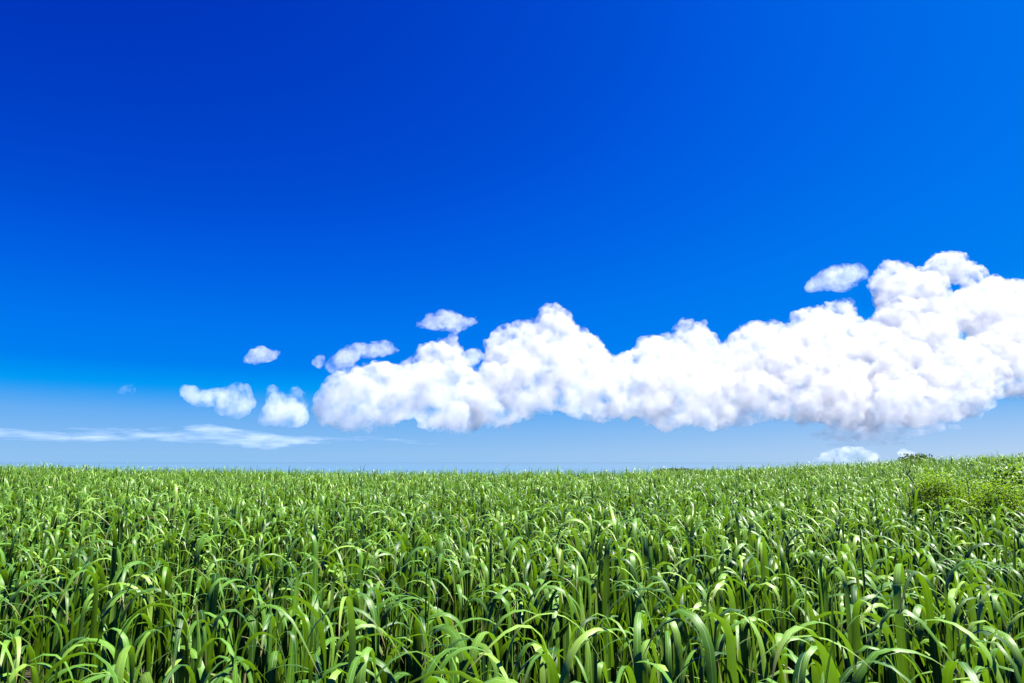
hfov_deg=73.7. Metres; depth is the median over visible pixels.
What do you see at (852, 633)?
cane plant
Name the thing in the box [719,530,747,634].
cane plant
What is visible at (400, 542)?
cane plant
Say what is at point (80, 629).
cane plant
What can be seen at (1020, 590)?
cane plant
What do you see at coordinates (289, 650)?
cane plant
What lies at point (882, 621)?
cane plant
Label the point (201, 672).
cane plant
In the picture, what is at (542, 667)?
cane plant
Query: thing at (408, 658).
cane plant
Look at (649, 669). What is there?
cane plant
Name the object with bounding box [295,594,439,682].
cane plant
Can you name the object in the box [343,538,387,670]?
cane plant
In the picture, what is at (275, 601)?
cane plant
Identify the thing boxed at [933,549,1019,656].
cane plant
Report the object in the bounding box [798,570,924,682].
cane plant
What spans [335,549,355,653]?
cane plant
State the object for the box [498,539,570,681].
cane plant
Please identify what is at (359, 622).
cane plant
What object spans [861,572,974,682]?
cane plant
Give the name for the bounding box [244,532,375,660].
cane plant
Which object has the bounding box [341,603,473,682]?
cane plant
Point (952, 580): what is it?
cane plant
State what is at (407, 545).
cane plant
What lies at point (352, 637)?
cane plant
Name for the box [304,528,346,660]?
cane plant
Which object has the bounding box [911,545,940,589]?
cane plant
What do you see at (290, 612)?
cane plant
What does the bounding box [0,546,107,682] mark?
cane plant
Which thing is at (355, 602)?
cane plant
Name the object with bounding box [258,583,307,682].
cane plant
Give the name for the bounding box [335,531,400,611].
cane plant
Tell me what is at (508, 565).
cane plant
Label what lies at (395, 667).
cane plant
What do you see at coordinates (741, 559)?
cane plant
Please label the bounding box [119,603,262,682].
cane plant
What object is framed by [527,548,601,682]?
cane plant
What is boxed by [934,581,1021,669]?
cane plant
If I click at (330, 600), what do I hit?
cane plant
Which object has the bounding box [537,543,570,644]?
cane plant
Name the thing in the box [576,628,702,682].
cane plant
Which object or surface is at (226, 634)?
cane plant
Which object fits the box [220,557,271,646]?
cane plant
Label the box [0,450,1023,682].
cane field
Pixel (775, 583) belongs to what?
cane plant
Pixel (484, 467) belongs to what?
sea
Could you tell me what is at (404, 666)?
cane plant
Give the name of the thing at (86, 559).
cane plant
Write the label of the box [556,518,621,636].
cane plant
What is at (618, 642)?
cane plant
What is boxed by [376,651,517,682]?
cane plant
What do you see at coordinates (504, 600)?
cane plant
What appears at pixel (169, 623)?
cane plant
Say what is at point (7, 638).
cane plant
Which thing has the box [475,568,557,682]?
cane plant
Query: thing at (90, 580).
cane plant
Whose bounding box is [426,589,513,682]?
cane plant
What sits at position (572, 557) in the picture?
cane plant
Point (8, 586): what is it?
cane plant
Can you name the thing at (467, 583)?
cane plant
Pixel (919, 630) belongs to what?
cane plant
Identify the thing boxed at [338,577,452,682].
cane plant
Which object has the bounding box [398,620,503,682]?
cane plant
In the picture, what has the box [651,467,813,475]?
wood
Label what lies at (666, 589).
cane plant
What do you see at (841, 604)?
cane plant
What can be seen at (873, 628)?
cane plant
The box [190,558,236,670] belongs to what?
cane plant
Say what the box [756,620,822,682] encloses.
cane plant
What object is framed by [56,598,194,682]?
cane plant
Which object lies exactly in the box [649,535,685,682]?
cane plant
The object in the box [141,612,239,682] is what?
cane plant
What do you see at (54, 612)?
cane plant
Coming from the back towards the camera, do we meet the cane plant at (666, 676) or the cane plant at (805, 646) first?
the cane plant at (805, 646)
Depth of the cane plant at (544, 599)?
5.48 m
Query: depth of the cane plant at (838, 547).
5.32 m
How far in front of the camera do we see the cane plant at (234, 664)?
2.48 m
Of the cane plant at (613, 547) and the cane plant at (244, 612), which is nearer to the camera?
the cane plant at (244, 612)
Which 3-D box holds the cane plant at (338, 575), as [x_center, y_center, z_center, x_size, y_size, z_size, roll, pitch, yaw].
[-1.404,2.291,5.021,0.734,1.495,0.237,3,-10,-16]
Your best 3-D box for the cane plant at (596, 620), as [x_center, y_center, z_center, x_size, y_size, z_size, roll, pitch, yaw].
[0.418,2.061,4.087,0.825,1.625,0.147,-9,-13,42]
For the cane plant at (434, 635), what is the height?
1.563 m
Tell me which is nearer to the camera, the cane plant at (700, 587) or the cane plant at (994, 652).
the cane plant at (994, 652)
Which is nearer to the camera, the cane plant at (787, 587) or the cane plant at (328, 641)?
the cane plant at (328, 641)
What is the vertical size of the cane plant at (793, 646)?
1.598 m
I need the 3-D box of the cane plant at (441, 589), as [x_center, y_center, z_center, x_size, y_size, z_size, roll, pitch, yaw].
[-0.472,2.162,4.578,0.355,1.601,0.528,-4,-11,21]
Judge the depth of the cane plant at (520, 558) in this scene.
5.87 m
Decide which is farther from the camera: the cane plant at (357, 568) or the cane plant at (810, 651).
the cane plant at (357, 568)
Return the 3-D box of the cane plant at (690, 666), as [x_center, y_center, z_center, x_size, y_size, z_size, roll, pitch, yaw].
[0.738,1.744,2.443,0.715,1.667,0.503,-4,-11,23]
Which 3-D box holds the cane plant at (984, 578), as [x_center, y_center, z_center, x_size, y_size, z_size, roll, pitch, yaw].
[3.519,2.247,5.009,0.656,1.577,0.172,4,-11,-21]
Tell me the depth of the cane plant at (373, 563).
5.75 m
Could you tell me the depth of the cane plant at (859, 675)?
2.10 m
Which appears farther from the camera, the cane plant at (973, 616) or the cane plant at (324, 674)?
the cane plant at (973, 616)
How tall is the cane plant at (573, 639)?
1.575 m
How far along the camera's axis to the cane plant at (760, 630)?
5.66 m
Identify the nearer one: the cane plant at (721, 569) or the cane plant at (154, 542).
the cane plant at (721, 569)
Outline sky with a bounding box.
[0,0,1023,461]
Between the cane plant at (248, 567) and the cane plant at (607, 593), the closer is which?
the cane plant at (607, 593)
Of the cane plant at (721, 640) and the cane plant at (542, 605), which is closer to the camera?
the cane plant at (721, 640)
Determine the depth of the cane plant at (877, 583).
4.87 m
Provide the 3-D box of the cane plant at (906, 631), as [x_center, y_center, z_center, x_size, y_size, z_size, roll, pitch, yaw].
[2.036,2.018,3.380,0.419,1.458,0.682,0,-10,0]
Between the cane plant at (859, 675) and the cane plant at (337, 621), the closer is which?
the cane plant at (859, 675)
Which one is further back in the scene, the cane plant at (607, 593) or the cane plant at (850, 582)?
the cane plant at (850, 582)
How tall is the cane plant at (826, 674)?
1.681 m
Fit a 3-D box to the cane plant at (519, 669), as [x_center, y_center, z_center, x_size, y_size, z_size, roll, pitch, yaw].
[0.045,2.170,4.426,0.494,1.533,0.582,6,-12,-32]
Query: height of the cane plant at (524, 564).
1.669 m
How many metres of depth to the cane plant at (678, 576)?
4.26 m
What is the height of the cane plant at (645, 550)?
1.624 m
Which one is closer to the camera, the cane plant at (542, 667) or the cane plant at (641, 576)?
the cane plant at (542, 667)
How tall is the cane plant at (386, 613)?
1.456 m
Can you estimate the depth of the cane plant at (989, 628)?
3.26 m
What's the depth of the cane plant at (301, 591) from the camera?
5.84 m
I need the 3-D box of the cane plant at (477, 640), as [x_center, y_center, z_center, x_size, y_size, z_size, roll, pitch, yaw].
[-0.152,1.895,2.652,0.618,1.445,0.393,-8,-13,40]
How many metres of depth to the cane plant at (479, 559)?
5.33 m
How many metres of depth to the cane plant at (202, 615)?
3.44 m
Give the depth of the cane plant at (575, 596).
4.02 m
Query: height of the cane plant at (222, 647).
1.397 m
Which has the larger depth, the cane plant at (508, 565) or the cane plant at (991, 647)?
the cane plant at (508, 565)
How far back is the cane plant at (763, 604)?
4.42 m
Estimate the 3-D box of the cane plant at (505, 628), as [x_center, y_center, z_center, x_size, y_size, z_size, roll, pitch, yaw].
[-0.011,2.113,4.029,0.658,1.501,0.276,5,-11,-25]
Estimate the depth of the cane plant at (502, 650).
3.16 m
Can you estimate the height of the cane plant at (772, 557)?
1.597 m
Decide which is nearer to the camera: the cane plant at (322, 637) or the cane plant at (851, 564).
the cane plant at (322, 637)
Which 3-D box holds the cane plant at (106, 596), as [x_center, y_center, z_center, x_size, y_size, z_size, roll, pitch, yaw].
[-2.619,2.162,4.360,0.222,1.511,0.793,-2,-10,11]
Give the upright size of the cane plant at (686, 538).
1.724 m
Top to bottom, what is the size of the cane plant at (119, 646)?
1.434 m
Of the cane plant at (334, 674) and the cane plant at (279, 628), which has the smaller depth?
the cane plant at (334, 674)
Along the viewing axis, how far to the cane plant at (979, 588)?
4.80 m
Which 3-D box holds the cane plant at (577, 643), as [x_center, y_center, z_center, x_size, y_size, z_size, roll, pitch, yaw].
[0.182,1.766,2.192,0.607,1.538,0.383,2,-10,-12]
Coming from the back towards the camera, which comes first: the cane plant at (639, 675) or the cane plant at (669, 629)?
the cane plant at (669, 629)
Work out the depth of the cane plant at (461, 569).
5.66 m
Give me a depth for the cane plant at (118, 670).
2.25 m
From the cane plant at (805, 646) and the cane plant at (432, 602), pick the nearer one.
the cane plant at (805, 646)
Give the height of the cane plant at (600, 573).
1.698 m
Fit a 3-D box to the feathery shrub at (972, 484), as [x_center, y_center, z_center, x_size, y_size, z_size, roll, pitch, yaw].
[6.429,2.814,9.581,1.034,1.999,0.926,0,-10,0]
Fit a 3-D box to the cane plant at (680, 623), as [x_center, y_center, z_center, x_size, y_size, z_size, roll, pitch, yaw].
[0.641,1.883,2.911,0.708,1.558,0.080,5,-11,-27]
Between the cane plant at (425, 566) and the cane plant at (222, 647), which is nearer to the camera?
the cane plant at (222, 647)
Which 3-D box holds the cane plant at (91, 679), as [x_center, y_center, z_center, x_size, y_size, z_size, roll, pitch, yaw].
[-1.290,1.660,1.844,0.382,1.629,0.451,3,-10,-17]
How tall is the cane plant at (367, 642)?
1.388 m
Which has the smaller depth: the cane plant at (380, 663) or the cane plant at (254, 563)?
the cane plant at (380, 663)
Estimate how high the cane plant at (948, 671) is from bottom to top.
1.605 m
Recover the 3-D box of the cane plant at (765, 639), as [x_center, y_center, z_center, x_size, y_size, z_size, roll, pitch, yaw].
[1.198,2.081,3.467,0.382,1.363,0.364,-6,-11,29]
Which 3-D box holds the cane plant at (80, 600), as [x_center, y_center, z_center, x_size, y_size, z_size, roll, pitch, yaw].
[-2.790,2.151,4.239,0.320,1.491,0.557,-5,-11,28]
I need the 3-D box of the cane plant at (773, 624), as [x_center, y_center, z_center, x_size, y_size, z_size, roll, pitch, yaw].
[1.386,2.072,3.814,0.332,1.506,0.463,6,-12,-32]
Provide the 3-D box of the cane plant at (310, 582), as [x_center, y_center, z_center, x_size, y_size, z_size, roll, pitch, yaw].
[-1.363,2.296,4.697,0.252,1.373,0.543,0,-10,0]
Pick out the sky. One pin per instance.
(231, 230)
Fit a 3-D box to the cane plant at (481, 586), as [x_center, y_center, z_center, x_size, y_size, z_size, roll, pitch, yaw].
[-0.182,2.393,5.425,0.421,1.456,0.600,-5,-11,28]
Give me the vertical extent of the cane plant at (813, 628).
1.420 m
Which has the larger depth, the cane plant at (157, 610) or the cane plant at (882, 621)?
the cane plant at (157, 610)
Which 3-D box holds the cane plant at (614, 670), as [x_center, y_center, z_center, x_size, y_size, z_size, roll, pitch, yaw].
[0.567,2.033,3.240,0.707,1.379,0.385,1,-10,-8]
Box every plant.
[0,544,72,682]
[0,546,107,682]
[0,560,55,637]
[0,562,24,585]
[0,571,71,682]
[0,572,73,682]
[0,585,68,682]
[0,615,110,682]
[0,619,38,682]
[0,631,127,682]
[0,633,106,682]
[7,658,126,682]
[21,564,121,682]
[23,547,130,682]
[29,592,103,682]
[34,568,93,644]
[39,525,159,635]
[39,645,134,682]
[42,569,159,682]
[45,590,170,682]
[51,549,110,649]
[51,583,175,682]
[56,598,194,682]
[61,544,152,623]
[62,561,157,671]
[63,587,176,682]
[65,562,188,671]
[68,532,124,653]
[70,558,117,681]
[91,628,141,682]
[92,574,200,674]
[107,534,180,680]
[110,614,172,682]
[111,593,221,682]
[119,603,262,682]
[121,562,234,682]
[123,557,204,681]
[127,580,195,658]
[132,539,232,672]
[133,535,189,682]
[138,656,191,682]
[139,529,225,665]
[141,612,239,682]
[155,610,284,682]
[163,660,261,682]
[166,569,256,663]
[168,598,288,682]
[171,533,239,637]
[175,539,259,640]
[181,577,284,682]
[184,577,243,682]
[189,585,268,673]
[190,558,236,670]
[190,579,261,652]
[190,604,319,682]
[195,560,321,682]
[196,535,294,678]
[200,573,233,678]
[203,658,268,682]
[211,614,294,682]
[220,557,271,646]
[230,564,310,671]
[230,615,266,682]
[232,532,310,592]
[234,541,342,618]
[234,553,285,682]
[234,595,424,682]
[238,606,385,682]
[239,553,334,682]
[241,533,288,631]
[242,556,322,682]
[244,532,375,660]
[249,533,293,615]
[253,616,395,682]
[255,594,368,682]
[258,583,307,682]
[267,530,321,618]
[277,545,371,673]
[278,569,383,681]
[281,563,360,681]
[281,610,384,681]
[284,532,330,660]
[287,539,342,639]
[288,543,345,626]
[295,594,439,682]
[296,569,336,679]
[300,505,337,618]
[302,539,394,682]
[303,528,389,682]
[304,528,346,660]
[308,654,346,682]
[309,581,392,682]
[313,564,453,682]
[316,647,375,682]
[318,501,367,652]
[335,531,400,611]
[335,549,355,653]
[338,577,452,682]
[338,587,440,678]
[339,542,392,608]
[339,596,452,682]
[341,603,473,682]
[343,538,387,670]
[346,656,365,682]
[347,581,411,682]
[350,579,438,682]
[354,549,384,608]
[355,550,435,591]
[362,543,424,653]
[363,531,449,670]
[370,621,447,681]
[374,551,475,667]
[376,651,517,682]
[380,556,515,680]
[380,572,450,682]
[381,534,429,577]
[384,548,459,615]
[387,617,444,682]
[394,546,438,682]
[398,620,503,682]
[405,529,464,675]
[408,535,458,655]
[410,553,462,679]
[412,538,455,676]
[413,562,483,645]
[417,530,451,655]
[418,593,553,681]
[420,646,499,682]
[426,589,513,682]
[426,612,531,676]
[433,514,501,642]
[433,568,517,679]
[434,575,588,682]
[435,548,499,652]
[448,554,521,626]
[449,612,607,682]
[450,536,497,655]
[456,538,529,669]
[458,523,511,609]
[459,565,556,678]
[465,631,499,682]
[467,552,569,682]
[469,625,549,682]
[472,530,498,667]
[473,539,521,676]
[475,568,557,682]
[479,536,535,675]
[484,549,566,648]
[486,609,546,680]
[487,580,587,682]
[490,584,591,680]
[496,531,556,661]
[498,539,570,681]
[509,643,560,682]
[511,538,546,667]
[523,627,627,682]
[524,581,617,682]
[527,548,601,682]
[531,630,559,682]
[533,547,596,631]
[536,565,586,637]
[537,524,611,611]
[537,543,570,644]
[542,555,587,682]
[543,543,642,682]
[546,539,579,611]
[549,527,629,651]
[552,617,673,682]
[555,618,633,682]
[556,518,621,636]
[558,561,611,682]
[563,538,616,618]
[568,521,660,682]
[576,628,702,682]
[586,557,697,662]
[587,546,671,674]
[588,598,712,682]
[590,553,665,672]
[595,529,620,681]
[601,588,746,682]
[609,537,635,640]
[610,543,700,639]
[610,547,630,682]
[615,529,699,621]
[616,612,659,682]
[617,521,662,593]
[617,538,658,660]
[618,581,683,682]
[623,648,704,682]
[624,555,728,660]
[626,553,662,609]
[629,578,783,682]
[630,530,725,672]
[646,554,738,679]
[647,541,694,682]
[647,586,714,682]
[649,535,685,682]
[655,536,712,660]
[655,605,687,681]
[656,608,716,682]
[657,566,740,682]
[658,617,748,682]
[660,518,717,596]
[664,538,751,666]
[668,492,717,629]
[673,612,863,682]
[674,532,754,636]
[682,515,726,642]
[685,608,815,682]
[686,588,804,675]
[689,554,735,682]
[697,607,775,682]
[698,523,725,592]
[708,570,791,682]
[711,581,768,682]
[715,559,783,673]
[715,612,812,682]
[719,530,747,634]
[724,535,780,638]
[725,540,772,620]
[728,504,750,618]
[731,528,818,679]
[736,544,836,645]
[739,575,814,682]
[745,518,765,659]
[745,542,809,682]
[747,609,965,682]
[748,550,776,640]
[753,518,831,603]
[753,558,817,642]
[754,554,895,675]
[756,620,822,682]
[758,624,837,682]
[762,555,884,682]
[764,545,819,682]
[765,660,891,682]
[768,552,827,653]
[771,625,958,682]
[773,549,836,645]
[783,567,911,682]
[783,599,848,682]
[789,571,881,672]
[797,589,835,682]
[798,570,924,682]
[801,645,904,682]
[803,560,881,625]
[807,541,911,645]
[810,576,871,682]
[815,614,927,682]
[823,541,862,667]
[828,551,882,631]
[833,559,941,607]
[834,511,907,682]
[838,595,952,682]
[839,561,885,680]
[840,513,878,579]
[840,563,986,682]
[841,569,946,680]
[841,661,979,682]
[850,586,928,681]
[858,568,891,682]
[859,591,921,682]
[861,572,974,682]
[862,588,918,682]
[867,575,945,668]
[868,559,1022,682]
[869,593,1023,682]
[887,587,1023,681]
[892,545,977,659]
[895,619,1023,682]
[899,482,911,522]
[899,523,1023,682]
[905,588,997,682]
[906,562,948,637]
[906,567,965,630]
[909,581,987,660]
[910,597,1011,682]
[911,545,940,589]
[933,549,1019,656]
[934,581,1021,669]
[938,566,1017,636]
[940,560,968,610]
[940,562,1019,637]
[941,563,1009,673]
[942,612,1023,682]
[953,677,983,682]
[955,583,1023,682]
[957,553,1007,682]
[959,542,1013,634]
[961,573,1011,659]
[964,527,1023,682]
[968,566,1004,654]
[993,566,1023,635]
[1016,549,1023,599]
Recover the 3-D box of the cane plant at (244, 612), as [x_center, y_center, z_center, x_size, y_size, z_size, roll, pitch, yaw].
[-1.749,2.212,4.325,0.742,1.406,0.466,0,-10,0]
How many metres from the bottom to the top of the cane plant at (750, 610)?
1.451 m
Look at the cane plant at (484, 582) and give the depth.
5.14 m
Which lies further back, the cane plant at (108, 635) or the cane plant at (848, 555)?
the cane plant at (848, 555)
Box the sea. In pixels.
[0,462,937,479]
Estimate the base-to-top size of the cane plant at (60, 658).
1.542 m
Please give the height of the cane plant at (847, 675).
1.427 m
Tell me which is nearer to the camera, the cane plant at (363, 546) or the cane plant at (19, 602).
the cane plant at (19, 602)
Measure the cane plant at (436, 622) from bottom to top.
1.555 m
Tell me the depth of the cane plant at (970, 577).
4.38 m
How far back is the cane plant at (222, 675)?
2.40 m
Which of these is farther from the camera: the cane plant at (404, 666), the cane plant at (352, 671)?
the cane plant at (404, 666)
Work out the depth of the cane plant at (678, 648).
2.77 m
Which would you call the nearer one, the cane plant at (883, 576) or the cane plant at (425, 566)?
the cane plant at (883, 576)
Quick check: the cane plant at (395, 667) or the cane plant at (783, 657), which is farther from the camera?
the cane plant at (395, 667)
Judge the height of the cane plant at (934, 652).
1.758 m
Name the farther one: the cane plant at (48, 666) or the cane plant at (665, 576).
the cane plant at (665, 576)
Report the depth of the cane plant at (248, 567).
5.46 m
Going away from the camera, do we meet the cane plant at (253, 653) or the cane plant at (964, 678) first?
the cane plant at (964, 678)
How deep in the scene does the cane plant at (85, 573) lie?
4.77 m
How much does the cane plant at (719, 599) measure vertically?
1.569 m
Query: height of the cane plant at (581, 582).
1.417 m
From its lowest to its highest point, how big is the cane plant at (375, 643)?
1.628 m
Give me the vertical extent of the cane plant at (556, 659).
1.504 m
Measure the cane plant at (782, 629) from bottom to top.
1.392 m
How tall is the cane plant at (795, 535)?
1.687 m
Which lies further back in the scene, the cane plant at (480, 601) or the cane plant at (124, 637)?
the cane plant at (480, 601)
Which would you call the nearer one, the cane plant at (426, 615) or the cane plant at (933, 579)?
the cane plant at (426, 615)
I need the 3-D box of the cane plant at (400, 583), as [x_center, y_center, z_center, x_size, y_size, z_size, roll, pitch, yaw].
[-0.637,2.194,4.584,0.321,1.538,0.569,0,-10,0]
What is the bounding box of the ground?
[24,561,941,682]
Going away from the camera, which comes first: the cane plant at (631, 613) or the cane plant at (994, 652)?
the cane plant at (994, 652)
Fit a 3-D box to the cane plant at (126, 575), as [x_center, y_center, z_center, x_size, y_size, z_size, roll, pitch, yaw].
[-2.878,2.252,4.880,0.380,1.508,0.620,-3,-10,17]
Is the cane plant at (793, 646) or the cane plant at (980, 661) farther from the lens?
the cane plant at (793, 646)
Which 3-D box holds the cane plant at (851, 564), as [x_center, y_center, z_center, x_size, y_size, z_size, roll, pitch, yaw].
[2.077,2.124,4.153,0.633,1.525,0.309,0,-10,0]
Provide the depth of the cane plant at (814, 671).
2.97 m
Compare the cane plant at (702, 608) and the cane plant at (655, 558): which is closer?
the cane plant at (702, 608)
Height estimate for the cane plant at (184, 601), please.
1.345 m
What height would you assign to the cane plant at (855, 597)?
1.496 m
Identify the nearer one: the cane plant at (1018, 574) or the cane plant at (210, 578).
the cane plant at (1018, 574)
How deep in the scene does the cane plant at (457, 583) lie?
4.59 m
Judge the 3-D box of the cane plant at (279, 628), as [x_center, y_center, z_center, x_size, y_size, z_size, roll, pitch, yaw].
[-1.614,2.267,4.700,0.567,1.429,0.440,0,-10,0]
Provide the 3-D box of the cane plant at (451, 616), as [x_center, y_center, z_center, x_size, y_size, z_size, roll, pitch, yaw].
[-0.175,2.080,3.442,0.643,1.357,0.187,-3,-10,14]
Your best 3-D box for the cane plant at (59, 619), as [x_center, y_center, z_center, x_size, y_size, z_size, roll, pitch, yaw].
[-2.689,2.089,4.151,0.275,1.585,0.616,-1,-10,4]
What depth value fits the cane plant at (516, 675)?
2.51 m
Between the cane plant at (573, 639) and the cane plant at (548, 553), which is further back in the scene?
the cane plant at (548, 553)
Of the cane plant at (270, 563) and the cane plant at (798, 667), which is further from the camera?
the cane plant at (270, 563)
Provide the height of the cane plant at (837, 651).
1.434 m
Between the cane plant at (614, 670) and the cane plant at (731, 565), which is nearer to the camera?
the cane plant at (614, 670)
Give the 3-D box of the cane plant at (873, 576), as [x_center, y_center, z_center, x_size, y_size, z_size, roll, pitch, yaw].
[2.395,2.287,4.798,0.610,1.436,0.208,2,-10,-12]
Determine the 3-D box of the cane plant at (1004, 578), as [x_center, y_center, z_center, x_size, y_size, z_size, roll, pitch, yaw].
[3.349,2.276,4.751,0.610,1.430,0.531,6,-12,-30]
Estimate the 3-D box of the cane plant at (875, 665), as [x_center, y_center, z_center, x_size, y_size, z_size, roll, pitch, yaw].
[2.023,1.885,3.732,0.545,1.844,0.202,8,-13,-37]
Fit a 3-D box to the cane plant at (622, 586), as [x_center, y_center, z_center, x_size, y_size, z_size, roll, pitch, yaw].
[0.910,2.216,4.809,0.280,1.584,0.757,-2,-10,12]
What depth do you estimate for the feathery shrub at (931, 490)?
9.65 m
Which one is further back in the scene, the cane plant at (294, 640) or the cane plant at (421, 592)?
the cane plant at (421, 592)
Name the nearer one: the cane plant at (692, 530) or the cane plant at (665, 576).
the cane plant at (665, 576)
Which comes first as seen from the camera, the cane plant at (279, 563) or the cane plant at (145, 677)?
the cane plant at (145, 677)
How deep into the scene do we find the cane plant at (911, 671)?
3.14 m
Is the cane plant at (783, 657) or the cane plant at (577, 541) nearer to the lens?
the cane plant at (783, 657)
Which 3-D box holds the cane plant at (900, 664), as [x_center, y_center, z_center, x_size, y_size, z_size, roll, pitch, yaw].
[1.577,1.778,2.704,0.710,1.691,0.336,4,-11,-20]
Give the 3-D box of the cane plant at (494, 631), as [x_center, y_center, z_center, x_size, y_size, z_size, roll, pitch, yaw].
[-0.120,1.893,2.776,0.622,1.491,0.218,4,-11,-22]
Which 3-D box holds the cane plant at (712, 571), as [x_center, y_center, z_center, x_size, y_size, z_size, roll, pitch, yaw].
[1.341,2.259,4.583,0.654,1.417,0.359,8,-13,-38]
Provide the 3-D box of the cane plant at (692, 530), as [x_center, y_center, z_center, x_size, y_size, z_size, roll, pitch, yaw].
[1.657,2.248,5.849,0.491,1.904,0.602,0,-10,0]
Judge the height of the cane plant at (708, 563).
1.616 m
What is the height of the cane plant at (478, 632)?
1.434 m
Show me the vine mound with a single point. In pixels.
(1008, 472)
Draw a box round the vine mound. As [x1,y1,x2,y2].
[965,458,1023,536]
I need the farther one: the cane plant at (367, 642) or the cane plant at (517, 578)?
the cane plant at (517, 578)
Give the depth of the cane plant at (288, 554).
5.42 m
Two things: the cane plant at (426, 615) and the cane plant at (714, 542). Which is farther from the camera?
the cane plant at (714, 542)
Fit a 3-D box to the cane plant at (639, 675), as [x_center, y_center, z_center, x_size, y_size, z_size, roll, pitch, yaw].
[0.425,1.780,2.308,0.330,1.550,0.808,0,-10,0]
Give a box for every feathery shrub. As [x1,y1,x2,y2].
[896,467,981,539]
[932,474,1023,540]
[945,471,990,537]
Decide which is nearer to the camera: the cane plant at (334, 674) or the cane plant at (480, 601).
the cane plant at (334, 674)
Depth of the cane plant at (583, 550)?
5.91 m
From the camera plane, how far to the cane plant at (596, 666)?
2.85 m
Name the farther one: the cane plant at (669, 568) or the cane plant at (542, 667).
the cane plant at (669, 568)
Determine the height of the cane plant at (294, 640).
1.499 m
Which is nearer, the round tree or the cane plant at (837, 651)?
the cane plant at (837, 651)
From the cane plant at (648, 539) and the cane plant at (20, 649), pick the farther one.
the cane plant at (648, 539)
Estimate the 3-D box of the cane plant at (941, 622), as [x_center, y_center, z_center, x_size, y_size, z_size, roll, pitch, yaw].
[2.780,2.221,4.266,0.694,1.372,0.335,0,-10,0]
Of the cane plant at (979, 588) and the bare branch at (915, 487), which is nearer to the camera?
the cane plant at (979, 588)
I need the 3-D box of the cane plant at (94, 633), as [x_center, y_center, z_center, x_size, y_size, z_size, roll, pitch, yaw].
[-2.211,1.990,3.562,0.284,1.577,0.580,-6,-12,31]
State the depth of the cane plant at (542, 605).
4.46 m
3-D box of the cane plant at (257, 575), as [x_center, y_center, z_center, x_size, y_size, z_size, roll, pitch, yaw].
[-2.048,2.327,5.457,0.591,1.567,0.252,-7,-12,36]
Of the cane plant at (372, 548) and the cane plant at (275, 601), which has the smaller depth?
the cane plant at (275, 601)
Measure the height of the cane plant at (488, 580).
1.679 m
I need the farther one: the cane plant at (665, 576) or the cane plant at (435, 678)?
the cane plant at (665, 576)
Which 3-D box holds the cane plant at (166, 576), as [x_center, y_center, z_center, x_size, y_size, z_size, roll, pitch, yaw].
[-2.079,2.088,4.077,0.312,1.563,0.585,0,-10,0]
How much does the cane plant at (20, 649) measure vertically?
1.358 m
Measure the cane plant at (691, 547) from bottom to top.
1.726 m
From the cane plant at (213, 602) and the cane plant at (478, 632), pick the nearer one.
the cane plant at (213, 602)
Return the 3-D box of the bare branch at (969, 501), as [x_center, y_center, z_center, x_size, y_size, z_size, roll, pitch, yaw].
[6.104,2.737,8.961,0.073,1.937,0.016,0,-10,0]
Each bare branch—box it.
[903,462,924,533]
[966,477,973,533]
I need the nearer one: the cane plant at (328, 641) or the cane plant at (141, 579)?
the cane plant at (328, 641)
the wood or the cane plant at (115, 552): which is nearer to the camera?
the cane plant at (115, 552)
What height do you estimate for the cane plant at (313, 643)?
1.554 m
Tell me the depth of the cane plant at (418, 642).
3.12 m
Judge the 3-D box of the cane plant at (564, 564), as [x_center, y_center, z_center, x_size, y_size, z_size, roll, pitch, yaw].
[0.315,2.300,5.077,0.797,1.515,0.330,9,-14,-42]
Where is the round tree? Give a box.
[892,452,932,466]
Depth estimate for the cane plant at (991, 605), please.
3.65 m
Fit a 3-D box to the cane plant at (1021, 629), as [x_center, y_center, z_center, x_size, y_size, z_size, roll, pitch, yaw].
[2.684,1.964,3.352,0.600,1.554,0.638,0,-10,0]
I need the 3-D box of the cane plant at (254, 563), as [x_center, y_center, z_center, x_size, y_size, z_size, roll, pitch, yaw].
[-1.799,2.166,4.638,0.787,1.604,0.301,6,-12,-32]
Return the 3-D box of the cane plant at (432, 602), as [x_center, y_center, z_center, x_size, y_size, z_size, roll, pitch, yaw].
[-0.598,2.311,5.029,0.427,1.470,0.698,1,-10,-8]
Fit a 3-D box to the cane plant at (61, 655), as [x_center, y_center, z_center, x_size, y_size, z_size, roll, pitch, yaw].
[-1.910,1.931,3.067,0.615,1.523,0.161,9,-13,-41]
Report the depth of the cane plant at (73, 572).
4.96 m
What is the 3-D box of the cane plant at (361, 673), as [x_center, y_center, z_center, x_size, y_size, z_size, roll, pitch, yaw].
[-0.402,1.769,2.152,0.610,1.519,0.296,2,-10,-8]
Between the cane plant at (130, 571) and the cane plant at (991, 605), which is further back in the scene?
the cane plant at (130, 571)
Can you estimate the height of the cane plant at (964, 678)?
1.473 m
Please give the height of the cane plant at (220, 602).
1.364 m
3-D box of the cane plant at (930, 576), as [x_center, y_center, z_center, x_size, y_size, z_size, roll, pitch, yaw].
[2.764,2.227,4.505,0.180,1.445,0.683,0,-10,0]
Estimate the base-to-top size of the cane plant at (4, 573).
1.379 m
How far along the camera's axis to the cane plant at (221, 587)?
4.07 m
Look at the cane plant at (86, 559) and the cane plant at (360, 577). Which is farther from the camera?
the cane plant at (86, 559)
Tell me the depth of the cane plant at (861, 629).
4.34 m
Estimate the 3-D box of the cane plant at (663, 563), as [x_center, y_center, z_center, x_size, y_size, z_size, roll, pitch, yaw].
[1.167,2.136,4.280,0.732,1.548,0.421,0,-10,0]
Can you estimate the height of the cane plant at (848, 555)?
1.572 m
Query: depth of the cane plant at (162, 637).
3.77 m
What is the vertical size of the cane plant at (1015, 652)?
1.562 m
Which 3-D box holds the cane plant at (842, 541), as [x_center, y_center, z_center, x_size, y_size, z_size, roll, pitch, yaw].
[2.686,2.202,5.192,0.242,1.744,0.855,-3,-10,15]

